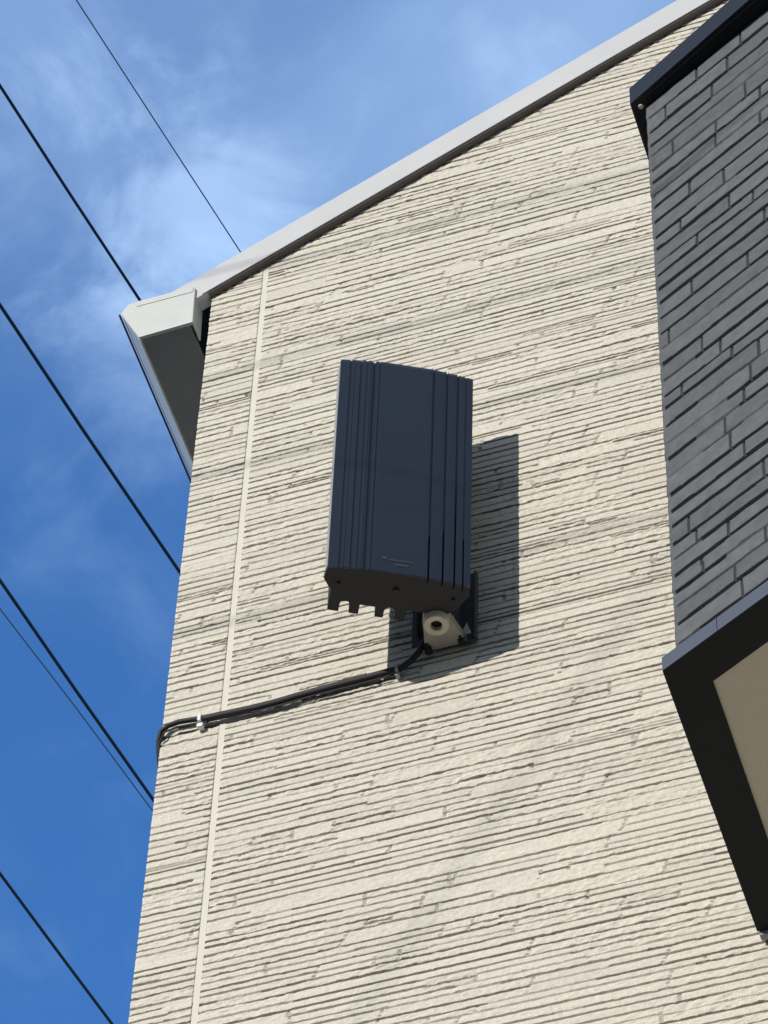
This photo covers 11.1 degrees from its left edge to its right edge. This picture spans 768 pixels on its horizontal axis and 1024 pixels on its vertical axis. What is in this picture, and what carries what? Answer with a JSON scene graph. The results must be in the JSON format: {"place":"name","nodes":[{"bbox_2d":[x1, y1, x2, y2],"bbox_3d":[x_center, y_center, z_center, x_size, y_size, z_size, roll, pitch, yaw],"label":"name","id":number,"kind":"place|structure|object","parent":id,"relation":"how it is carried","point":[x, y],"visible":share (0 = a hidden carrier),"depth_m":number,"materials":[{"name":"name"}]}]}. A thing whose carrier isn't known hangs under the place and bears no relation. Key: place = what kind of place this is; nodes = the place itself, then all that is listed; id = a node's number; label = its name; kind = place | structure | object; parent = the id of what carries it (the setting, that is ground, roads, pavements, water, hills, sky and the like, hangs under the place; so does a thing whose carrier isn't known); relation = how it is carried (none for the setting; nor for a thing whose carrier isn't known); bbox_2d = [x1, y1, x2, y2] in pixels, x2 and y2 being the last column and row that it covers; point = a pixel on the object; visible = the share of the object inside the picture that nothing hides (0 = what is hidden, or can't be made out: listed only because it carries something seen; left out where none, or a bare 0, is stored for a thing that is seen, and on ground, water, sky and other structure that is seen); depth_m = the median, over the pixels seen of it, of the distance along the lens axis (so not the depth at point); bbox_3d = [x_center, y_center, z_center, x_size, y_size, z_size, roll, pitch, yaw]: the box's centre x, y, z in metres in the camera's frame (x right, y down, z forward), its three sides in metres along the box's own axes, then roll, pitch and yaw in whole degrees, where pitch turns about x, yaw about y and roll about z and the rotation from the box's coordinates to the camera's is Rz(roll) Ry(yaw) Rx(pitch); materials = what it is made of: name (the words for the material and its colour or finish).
{"place":"outdoors","nodes":[
{"label":"outdoors","id":0,"kind":"place"},
{"bbox_2d":[0,872,113,1023],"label":"overhead wire","id":1,"kind":"object","parent":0,"point":[38,925],"visible":1,"depth_m":17.02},
{"bbox_2d":[0,84,140,300],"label":"overhead wire","id":2,"kind":"object","parent":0,"point":[68,191],"visible":0.23,"depth_m":20.59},
{"bbox_2d":[0,608,152,811],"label":"overhead wire","id":3,"kind":"object","parent":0,"point":[77,709],"visible":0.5,"depth_m":18.23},
{"bbox_2d":[0,578,153,802],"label":"overhead wire","id":4,"kind":"object","parent":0,"point":[70,682],"visible":0.5,"depth_m":18.28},
{"bbox_2d":[0,303,180,575],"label":"overhead wire","id":5,"kind":"object","parent":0,"point":[77,421],"visible":0.35,"depth_m":19.61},
{"bbox_2d":[76,0,240,251],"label":"overhead wire","id":6,"kind":"object","parent":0,"point":[157,124],"visible":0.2,"depth_m":22.55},
{"bbox_2d":[0,0,675,1023],"label":"sky","id":7,"kind":"structure","parent":0,"point":[276,110],"materials":[{"name":"blue"}]},
{"label":"ground","id":8,"kind":"structure","parent":0,"visible":0},
{"bbox_2d":[118,0,767,1023],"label":"house","id":9,"kind":"structure","parent":8,"relation":"on","point":[508,816],"depth_m":10.32,"materials":[{"name":"beige"}]},
{"bbox_2d":[156,636,423,767],"bbox_3d":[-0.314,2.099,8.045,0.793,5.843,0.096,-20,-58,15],"label":"cable","id":10,"kind":"object","parent":9,"relation":"attached to","point":[199,720],"visible":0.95,"depth_m":10.30,"materials":[{"name":"black rubber"}]},
{"bbox_2d":[411,570,477,654],"bbox_3d":[0.150,0.053,10.603,0.180,0.913,0.126,-14,-56,12],"label":"mount bracket","id":11,"kind":"object","parent":9,"relation":"attached to","point":[441,629],"visible":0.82,"depth_m":10.28,"materials":[{"name":"beige metal"}]},
{"bbox_2d":[324,359,472,620],"bbox_3d":[0.040,-0.063,10.585,0.378,0.985,0.154,8,-55,-4],"label":"antenna","id":12,"kind":"object","parent":11,"relation":"attached to","point":[399,532],"visible":1,"depth_m":10.46,"materials":[{"name":"grey plastic"}]},
{"bbox_2d":[629,0,767,940],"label":"house","id":13,"kind":"structure","parent":9,"relation":"attached to","point":[699,101],"depth_m":9.26,"materials":[{"name":"grey brick"}]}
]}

